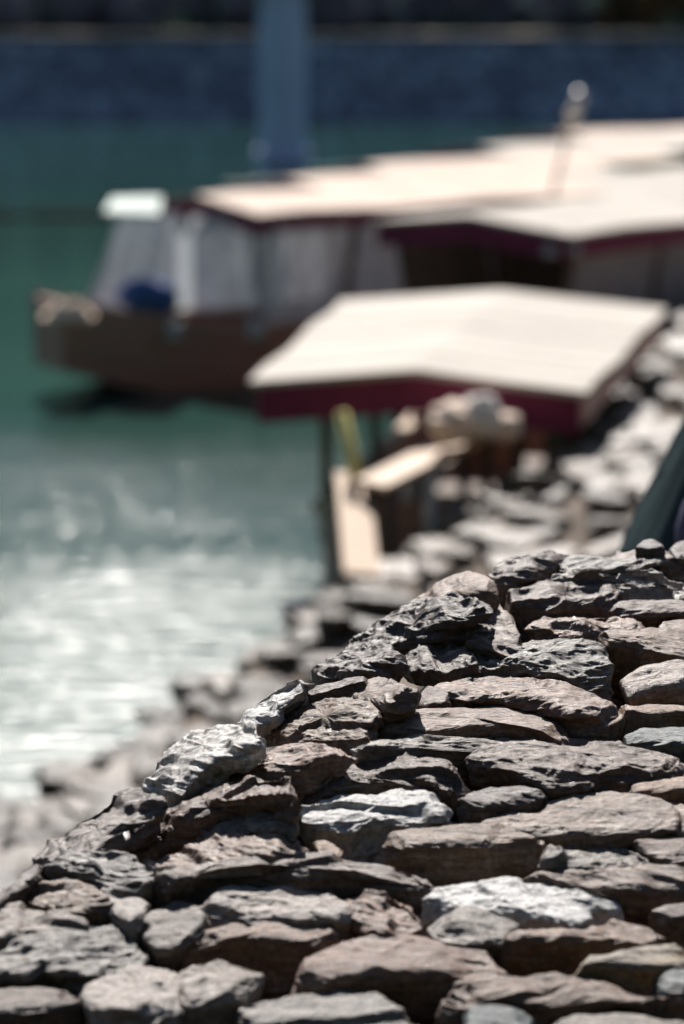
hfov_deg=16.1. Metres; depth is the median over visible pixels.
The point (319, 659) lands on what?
shore stone
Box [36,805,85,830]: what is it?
shore stone
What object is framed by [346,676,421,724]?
embankment stone
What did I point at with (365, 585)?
shore stone
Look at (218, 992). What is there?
embankment stone
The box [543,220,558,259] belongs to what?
hanging float
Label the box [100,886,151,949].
embankment stone
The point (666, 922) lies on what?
embankment stone
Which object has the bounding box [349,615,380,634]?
shore stone
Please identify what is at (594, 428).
shore stone
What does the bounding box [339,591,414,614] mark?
shore stone
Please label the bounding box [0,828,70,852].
shore stone
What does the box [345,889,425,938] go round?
embankment stone
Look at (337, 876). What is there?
embankment stone
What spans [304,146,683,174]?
roofed boat
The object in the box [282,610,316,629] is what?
shore stone
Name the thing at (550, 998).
embankment stone
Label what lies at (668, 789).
embankment stone
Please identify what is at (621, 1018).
embankment stone
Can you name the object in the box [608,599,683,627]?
embankment stone
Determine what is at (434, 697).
embankment stone
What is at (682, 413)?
shore stone
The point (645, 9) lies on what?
riverside bush
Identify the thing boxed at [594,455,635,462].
shore stone
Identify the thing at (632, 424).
shore stone
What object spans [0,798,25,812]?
shore stone
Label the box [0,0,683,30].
hills
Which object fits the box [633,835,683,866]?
embankment stone
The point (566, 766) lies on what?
embankment stone
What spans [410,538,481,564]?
shore stone
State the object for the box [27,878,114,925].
embankment stone
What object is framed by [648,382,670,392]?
shore stone
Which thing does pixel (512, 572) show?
embankment stone
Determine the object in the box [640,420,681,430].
shore stone
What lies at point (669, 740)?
embankment stone
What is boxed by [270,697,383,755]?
embankment stone
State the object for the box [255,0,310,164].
bridge pier
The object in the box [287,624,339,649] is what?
shore stone
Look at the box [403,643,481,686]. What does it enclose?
embankment stone
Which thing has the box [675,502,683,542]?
cloth bundle
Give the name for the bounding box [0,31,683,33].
path
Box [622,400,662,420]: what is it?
shore stone
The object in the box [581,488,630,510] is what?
shore stone
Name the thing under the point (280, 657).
shore stone
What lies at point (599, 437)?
shore stone
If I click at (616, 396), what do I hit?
shore stone
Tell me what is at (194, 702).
shore stone
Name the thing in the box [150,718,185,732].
shore stone
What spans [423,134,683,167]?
roofed boat
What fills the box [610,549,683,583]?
embankment stone
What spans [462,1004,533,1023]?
embankment stone
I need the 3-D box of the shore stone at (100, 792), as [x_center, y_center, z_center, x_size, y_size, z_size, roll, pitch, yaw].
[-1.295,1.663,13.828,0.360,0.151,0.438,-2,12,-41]
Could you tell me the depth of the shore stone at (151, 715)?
16.44 m
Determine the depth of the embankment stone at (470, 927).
4.72 m
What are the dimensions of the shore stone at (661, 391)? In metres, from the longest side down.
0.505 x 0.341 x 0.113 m
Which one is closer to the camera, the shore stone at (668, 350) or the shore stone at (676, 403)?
the shore stone at (676, 403)
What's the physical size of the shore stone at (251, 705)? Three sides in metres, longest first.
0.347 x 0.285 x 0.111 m
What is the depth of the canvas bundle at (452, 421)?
18.48 m
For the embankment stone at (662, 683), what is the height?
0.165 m
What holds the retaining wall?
in the water
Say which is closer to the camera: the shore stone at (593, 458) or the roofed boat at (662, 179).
the shore stone at (593, 458)
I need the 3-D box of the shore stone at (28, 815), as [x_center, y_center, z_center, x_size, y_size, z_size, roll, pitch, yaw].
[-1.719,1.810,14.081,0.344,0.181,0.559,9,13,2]
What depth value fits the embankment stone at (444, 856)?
4.98 m
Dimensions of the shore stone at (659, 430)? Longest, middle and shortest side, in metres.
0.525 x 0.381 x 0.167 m
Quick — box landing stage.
[356,436,492,558]
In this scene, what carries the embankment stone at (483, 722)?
on the ground
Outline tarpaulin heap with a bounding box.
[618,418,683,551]
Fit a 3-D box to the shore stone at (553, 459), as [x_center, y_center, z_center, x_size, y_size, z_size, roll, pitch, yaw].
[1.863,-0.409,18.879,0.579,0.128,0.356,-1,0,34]
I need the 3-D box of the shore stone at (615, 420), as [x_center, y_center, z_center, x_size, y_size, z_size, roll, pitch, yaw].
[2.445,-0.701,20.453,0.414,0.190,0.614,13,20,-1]
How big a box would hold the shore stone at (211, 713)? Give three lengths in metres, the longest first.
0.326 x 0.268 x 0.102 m
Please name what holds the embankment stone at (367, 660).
on the ground
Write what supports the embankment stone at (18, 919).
on the ground
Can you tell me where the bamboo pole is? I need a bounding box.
[337,411,361,478]
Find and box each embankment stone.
[0,864,44,908]
[0,901,89,950]
[0,924,149,997]
[0,987,83,1023]
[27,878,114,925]
[32,788,167,879]
[43,848,155,905]
[80,964,183,1023]
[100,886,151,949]
[129,775,301,862]
[139,831,308,876]
[140,900,211,973]
[142,721,267,805]
[151,851,434,931]
[173,960,263,1023]
[181,921,341,997]
[195,810,299,843]
[198,884,355,941]
[222,742,357,801]
[235,990,411,1023]
[240,679,314,738]
[265,676,367,747]
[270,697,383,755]
[290,934,508,1023]
[298,788,459,863]
[301,751,470,819]
[311,642,408,685]
[313,840,344,859]
[343,591,492,654]
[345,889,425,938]
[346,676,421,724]
[350,734,541,791]
[371,822,546,887]
[378,706,568,742]
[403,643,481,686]
[415,571,499,611]
[417,686,450,708]
[421,876,623,930]
[426,906,520,959]
[434,676,625,739]
[434,972,683,1023]
[455,784,548,823]
[460,604,520,660]
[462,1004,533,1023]
[463,736,683,800]
[478,638,614,700]
[481,791,683,851]
[487,550,568,609]
[493,919,666,976]
[504,579,621,643]
[521,863,683,927]
[524,616,644,641]
[537,843,648,871]
[545,568,683,600]
[555,1013,683,1023]
[557,555,662,574]
[573,943,683,997]
[597,627,683,703]
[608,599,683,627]
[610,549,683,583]
[618,704,683,741]
[619,659,683,705]
[623,727,683,763]
[628,776,683,804]
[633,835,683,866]
[635,539,664,557]
[649,903,683,949]
[651,969,683,999]
[659,619,683,632]
[668,541,683,568]
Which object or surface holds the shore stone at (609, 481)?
on the ground
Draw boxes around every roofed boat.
[29,174,612,391]
[223,158,631,290]
[249,290,666,591]
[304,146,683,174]
[371,188,683,414]
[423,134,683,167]
[482,166,683,295]
[502,127,683,167]
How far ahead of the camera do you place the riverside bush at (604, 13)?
104.01 m
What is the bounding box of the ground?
[54,357,683,933]
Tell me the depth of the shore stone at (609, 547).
16.74 m
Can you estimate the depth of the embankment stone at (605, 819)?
5.04 m
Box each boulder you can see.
[308,589,345,611]
[353,557,422,585]
[398,536,446,559]
[433,504,482,539]
[496,468,561,494]
[548,417,613,452]
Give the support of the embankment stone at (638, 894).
on the embankment stone at (528, 906)
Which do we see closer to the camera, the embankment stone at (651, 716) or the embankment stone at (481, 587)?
the embankment stone at (651, 716)
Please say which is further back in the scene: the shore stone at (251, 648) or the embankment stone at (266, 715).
the shore stone at (251, 648)
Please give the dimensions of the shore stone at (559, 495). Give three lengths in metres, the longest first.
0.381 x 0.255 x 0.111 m
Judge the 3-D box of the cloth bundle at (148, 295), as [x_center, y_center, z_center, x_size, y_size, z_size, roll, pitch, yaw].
[-2.406,-2.669,30.020,0.743,0.491,0.477,-4,13,-20]
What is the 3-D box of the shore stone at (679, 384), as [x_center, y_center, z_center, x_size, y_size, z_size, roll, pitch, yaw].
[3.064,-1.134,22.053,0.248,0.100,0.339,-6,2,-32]
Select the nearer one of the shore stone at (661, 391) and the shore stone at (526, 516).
the shore stone at (526, 516)
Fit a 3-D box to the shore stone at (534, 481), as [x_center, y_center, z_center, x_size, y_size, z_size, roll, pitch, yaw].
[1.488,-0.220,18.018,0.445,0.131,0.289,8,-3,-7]
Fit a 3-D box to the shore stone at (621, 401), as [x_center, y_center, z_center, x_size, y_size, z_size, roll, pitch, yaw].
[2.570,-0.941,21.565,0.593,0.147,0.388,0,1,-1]
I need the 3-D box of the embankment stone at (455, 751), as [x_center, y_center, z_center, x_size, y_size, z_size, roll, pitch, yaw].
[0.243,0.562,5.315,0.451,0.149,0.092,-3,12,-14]
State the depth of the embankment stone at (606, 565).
5.99 m
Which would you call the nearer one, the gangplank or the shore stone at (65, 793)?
the shore stone at (65, 793)
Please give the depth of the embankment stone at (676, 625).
5.73 m
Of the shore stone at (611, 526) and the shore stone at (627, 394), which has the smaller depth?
the shore stone at (611, 526)
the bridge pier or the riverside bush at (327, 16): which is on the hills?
the riverside bush at (327, 16)
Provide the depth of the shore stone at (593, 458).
18.59 m
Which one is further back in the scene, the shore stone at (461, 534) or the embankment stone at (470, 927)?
the shore stone at (461, 534)
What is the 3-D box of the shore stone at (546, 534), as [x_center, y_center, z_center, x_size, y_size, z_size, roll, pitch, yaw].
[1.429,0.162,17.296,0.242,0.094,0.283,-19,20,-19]
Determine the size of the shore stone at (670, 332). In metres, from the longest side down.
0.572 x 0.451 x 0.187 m
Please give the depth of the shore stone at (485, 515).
17.84 m
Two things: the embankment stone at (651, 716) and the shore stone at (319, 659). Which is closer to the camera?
the embankment stone at (651, 716)
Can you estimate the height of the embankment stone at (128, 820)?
0.168 m
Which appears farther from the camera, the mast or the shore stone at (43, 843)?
the mast
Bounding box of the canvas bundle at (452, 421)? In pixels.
[428,394,521,444]
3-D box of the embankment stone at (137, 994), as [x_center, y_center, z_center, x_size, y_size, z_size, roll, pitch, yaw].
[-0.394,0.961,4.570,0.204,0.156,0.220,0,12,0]
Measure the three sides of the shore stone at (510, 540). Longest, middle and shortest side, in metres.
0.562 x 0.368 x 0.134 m
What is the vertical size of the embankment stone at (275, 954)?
0.146 m
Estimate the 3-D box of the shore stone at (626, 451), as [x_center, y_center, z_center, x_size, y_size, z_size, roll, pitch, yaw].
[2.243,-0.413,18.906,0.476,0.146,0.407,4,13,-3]
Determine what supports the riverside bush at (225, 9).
on the hills
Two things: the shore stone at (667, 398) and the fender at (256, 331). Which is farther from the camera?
the fender at (256, 331)
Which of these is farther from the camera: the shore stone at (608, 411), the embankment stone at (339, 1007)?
the shore stone at (608, 411)
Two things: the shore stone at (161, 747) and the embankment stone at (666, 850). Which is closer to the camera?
the embankment stone at (666, 850)
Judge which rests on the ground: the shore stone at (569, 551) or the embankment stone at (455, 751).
the shore stone at (569, 551)
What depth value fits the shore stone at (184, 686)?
16.95 m
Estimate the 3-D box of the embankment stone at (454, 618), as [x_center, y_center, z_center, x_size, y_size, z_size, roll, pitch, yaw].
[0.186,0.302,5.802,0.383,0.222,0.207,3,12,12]
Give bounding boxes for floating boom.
[0,211,326,217]
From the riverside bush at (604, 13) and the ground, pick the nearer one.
the ground
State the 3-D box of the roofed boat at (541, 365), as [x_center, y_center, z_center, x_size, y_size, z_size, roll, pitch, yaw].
[1.050,-0.617,21.488,3.210,2.163,6.018,3,12,12]
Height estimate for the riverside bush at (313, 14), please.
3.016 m
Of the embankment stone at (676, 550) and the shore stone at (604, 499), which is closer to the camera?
the embankment stone at (676, 550)
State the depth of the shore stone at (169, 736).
15.40 m
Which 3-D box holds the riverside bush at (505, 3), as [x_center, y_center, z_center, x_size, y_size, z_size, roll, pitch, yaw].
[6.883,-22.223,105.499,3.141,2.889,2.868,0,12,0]
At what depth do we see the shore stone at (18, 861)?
12.63 m
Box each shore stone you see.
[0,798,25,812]
[0,810,17,833]
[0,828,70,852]
[0,832,6,849]
[0,843,44,874]
[0,869,18,892]
[13,798,63,828]
[14,841,45,848]
[34,760,99,794]
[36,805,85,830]
[57,769,102,792]
[60,785,76,800]
[62,796,96,819]
[76,784,129,799]
[87,799,111,819]
[88,747,153,771]
[93,759,137,787]
[102,738,157,754]
[129,754,159,787]
[132,706,192,724]
[134,727,171,739]
[144,767,155,777]
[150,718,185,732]
[153,739,166,756]
[165,724,213,750]
[166,732,176,746]
[168,671,224,699]
[181,691,218,714]
[199,676,207,694]
[201,704,225,724]
[202,671,241,704]
[220,697,264,723]
[228,675,289,690]
[232,682,285,699]
[236,649,260,674]
[243,642,268,655]
[245,702,257,710]
[251,647,324,666]
[258,639,292,649]
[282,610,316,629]
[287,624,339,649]
[300,655,317,682]
[307,653,336,667]
[314,606,360,633]
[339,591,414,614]
[345,579,403,593]
[345,579,412,592]
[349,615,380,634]
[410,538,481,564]
[412,557,455,581]
[452,522,509,543]
[464,508,501,522]
[469,490,521,512]
[470,527,542,552]
[484,550,528,573]
[502,507,572,527]
[509,494,530,498]
[513,472,570,489]
[521,545,579,555]
[527,525,558,544]
[535,483,569,506]
[540,463,553,468]
[546,451,612,467]
[558,455,610,476]
[559,460,607,474]
[563,464,596,488]
[564,442,603,451]
[578,428,630,443]
[580,533,624,556]
[581,474,624,490]
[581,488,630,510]
[587,424,610,434]
[587,517,629,535]
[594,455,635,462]
[597,404,626,417]
[599,446,649,457]
[601,398,662,408]
[603,432,673,451]
[608,394,631,398]
[608,412,636,428]
[609,456,650,474]
[612,390,636,394]
[613,392,636,397]
[616,471,654,500]
[617,382,637,391]
[619,417,659,432]
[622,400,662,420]
[622,458,656,477]
[623,374,673,391]
[637,359,673,371]
[637,489,645,504]
[638,427,675,435]
[639,364,674,378]
[640,365,676,371]
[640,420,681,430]
[645,351,664,359]
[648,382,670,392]
[648,442,670,457]
[653,453,664,467]
[655,338,678,350]
[655,386,683,399]
[659,332,683,341]
[660,392,683,406]
[661,342,683,360]
[663,330,674,337]
[666,382,683,386]
[668,393,683,410]
[670,350,683,362]
[672,339,683,343]
[673,311,683,331]
[678,360,683,372]
[681,408,683,418]
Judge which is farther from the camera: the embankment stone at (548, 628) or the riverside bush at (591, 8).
the riverside bush at (591, 8)
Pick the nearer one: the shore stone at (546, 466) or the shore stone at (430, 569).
the shore stone at (430, 569)
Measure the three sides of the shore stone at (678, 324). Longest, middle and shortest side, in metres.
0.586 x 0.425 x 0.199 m
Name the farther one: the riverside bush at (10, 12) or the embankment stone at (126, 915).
the riverside bush at (10, 12)
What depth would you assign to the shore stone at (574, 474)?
17.97 m
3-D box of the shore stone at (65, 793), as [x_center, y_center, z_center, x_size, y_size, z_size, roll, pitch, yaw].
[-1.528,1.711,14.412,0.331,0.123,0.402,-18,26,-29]
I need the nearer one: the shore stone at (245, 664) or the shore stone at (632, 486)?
the shore stone at (245, 664)
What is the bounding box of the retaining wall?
[0,34,683,121]
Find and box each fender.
[166,320,181,341]
[248,319,264,339]
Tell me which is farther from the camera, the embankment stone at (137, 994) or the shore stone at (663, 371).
the shore stone at (663, 371)
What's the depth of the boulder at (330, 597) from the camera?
17.35 m
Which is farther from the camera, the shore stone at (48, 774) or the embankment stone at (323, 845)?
the shore stone at (48, 774)
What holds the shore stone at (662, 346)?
on the ground
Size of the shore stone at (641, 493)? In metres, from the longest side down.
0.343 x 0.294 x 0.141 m
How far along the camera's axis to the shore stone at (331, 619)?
16.41 m
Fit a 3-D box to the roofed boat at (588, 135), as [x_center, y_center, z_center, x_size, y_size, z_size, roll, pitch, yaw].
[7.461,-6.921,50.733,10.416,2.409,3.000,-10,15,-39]
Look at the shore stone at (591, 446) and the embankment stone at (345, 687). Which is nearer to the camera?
the embankment stone at (345, 687)
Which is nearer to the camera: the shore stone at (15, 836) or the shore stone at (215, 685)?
the shore stone at (15, 836)
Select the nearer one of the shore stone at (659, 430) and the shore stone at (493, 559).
the shore stone at (493, 559)
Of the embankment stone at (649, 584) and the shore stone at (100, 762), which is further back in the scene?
the shore stone at (100, 762)
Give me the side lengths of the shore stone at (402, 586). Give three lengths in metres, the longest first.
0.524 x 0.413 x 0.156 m
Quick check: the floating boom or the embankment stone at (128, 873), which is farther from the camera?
the floating boom
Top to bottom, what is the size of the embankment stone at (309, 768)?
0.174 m
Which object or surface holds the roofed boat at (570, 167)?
on the water
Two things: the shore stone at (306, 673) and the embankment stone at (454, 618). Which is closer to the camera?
the embankment stone at (454, 618)
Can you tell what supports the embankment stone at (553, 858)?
on the wedge stone
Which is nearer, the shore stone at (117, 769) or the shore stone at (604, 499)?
the shore stone at (117, 769)
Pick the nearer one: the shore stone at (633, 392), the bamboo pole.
the bamboo pole
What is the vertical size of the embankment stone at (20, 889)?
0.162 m
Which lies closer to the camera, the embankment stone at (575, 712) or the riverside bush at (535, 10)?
the embankment stone at (575, 712)
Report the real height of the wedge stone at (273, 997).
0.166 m
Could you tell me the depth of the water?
24.64 m
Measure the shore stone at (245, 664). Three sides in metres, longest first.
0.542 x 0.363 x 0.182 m
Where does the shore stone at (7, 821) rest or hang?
on the ground
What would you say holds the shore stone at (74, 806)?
on the ground
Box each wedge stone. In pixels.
[259,995,281,1002]
[611,696,623,710]
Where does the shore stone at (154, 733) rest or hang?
on the ground
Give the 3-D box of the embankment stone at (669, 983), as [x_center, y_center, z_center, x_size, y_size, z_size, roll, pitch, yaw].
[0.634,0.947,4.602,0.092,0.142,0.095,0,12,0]
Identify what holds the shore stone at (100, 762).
on the ground
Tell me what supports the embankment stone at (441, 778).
on the ground
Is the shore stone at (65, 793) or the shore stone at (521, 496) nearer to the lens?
the shore stone at (65, 793)
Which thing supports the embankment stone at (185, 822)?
on the embankment stone at (240, 844)
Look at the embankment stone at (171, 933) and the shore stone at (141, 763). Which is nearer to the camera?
the embankment stone at (171, 933)
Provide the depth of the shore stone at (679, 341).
24.91 m
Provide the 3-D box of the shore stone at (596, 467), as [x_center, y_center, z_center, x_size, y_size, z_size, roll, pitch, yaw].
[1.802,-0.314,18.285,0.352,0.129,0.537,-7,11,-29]
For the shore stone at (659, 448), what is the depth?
18.53 m
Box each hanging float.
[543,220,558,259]
[566,219,580,257]
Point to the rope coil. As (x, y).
(72, 310)
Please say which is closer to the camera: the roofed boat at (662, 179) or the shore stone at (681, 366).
the shore stone at (681, 366)
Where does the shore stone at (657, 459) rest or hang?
on the ground
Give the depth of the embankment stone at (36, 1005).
4.52 m
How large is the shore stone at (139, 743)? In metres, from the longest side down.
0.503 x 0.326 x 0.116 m
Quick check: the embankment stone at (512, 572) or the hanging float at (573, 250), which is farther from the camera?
the hanging float at (573, 250)
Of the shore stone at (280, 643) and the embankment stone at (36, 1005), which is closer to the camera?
the embankment stone at (36, 1005)
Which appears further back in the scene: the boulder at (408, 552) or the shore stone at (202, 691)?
the boulder at (408, 552)
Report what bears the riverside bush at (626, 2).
on the hills
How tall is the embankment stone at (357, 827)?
0.161 m
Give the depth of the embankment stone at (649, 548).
6.02 m
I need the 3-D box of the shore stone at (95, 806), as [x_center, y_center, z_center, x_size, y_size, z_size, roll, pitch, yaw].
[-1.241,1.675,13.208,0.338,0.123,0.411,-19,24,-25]
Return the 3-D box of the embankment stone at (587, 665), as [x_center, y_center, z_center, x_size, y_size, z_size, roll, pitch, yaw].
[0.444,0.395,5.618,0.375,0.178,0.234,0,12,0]
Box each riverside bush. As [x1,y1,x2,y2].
[0,0,29,31]
[55,0,126,30]
[216,0,257,29]
[228,0,257,30]
[306,0,339,30]
[306,0,355,31]
[358,0,419,30]
[443,0,512,29]
[469,0,533,20]
[521,0,581,30]
[551,0,596,28]
[593,0,619,30]
[614,0,645,27]
[627,0,681,31]
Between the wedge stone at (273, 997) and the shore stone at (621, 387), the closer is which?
the wedge stone at (273, 997)
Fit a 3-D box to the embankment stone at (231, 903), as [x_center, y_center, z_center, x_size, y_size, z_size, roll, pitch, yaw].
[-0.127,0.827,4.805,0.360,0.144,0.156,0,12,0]
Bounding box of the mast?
[550,90,585,193]
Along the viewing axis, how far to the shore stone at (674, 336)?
26.43 m
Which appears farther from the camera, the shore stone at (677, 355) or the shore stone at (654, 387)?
the shore stone at (677, 355)
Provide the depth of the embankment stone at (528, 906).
4.80 m
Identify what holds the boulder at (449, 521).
on the ground
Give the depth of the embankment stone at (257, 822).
5.03 m
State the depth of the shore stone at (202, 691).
16.56 m
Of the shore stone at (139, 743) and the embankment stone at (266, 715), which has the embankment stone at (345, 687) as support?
the embankment stone at (266, 715)
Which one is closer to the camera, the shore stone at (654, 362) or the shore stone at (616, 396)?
the shore stone at (616, 396)
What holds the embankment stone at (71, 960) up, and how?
on the ground
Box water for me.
[0,122,683,801]
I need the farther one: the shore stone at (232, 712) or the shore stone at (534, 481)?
the shore stone at (534, 481)
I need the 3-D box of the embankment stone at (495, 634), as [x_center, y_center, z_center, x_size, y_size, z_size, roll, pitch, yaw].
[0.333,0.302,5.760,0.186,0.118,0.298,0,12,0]
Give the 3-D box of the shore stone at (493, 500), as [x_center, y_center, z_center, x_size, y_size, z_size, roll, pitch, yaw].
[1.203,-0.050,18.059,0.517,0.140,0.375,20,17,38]
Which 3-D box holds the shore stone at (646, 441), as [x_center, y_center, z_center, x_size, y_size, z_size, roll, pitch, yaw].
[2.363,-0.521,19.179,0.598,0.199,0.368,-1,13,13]
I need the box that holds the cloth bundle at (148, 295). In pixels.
[117,278,176,315]
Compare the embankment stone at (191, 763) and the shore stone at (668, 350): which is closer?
the embankment stone at (191, 763)
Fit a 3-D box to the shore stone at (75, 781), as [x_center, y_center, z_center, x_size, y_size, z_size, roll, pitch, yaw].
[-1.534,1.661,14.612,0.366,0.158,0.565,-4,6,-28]
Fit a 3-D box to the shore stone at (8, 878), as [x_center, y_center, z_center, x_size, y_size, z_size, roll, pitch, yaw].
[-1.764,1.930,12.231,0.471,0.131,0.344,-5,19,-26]
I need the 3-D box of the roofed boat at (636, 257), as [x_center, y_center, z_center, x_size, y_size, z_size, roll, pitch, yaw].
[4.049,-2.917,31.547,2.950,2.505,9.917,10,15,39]
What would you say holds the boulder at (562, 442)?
on the ground
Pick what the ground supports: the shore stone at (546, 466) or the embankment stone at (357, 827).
the shore stone at (546, 466)
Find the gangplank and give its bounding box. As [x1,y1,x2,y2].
[335,471,379,578]
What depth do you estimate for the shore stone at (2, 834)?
13.66 m
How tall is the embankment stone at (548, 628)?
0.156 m
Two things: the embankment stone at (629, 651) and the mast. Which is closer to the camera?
the embankment stone at (629, 651)
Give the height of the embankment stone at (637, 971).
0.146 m
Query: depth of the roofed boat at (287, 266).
30.71 m
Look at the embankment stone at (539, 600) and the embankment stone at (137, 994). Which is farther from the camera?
the embankment stone at (539, 600)
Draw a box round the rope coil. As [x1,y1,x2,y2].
[41,299,94,321]
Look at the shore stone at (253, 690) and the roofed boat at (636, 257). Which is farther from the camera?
the roofed boat at (636, 257)
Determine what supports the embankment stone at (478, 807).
on the wedge stone
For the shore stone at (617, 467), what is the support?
on the ground
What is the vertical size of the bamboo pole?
0.806 m
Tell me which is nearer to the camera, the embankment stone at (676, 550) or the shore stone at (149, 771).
the embankment stone at (676, 550)
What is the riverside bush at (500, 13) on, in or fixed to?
on the hills
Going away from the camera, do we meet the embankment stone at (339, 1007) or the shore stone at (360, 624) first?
the embankment stone at (339, 1007)
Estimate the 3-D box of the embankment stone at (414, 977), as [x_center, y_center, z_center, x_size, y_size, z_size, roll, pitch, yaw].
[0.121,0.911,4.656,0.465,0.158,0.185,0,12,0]
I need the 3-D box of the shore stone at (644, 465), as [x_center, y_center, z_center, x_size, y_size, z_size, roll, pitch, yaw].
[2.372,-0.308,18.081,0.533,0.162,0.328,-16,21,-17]
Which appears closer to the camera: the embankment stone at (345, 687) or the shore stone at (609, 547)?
the embankment stone at (345, 687)
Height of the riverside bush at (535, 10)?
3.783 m
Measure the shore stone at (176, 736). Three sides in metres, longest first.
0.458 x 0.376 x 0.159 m
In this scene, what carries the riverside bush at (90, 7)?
on the hills
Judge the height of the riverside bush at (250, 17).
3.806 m
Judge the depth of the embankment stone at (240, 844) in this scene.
4.97 m
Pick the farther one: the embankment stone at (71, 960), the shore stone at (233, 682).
the shore stone at (233, 682)
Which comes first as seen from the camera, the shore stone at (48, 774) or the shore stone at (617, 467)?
the shore stone at (48, 774)
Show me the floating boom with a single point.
(56, 214)
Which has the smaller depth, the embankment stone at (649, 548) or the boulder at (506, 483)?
the embankment stone at (649, 548)
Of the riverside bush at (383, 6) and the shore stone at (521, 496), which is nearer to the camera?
the shore stone at (521, 496)
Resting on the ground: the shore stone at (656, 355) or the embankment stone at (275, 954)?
the shore stone at (656, 355)
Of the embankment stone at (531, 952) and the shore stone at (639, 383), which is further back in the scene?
the shore stone at (639, 383)
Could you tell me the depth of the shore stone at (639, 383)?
22.57 m
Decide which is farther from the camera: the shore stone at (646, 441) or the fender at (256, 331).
the fender at (256, 331)
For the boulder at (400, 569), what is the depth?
17.43 m
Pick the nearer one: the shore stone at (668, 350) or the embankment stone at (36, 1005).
the embankment stone at (36, 1005)
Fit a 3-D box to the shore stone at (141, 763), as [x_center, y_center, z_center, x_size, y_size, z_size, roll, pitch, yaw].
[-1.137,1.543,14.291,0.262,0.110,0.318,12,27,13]
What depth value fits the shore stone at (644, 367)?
23.45 m
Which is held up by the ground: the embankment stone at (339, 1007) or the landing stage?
the landing stage
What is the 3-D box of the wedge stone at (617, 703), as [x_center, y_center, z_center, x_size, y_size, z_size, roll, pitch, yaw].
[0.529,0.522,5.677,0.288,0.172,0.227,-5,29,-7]
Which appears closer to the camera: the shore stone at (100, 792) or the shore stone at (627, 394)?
the shore stone at (100, 792)
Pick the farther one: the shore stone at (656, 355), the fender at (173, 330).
the fender at (173, 330)

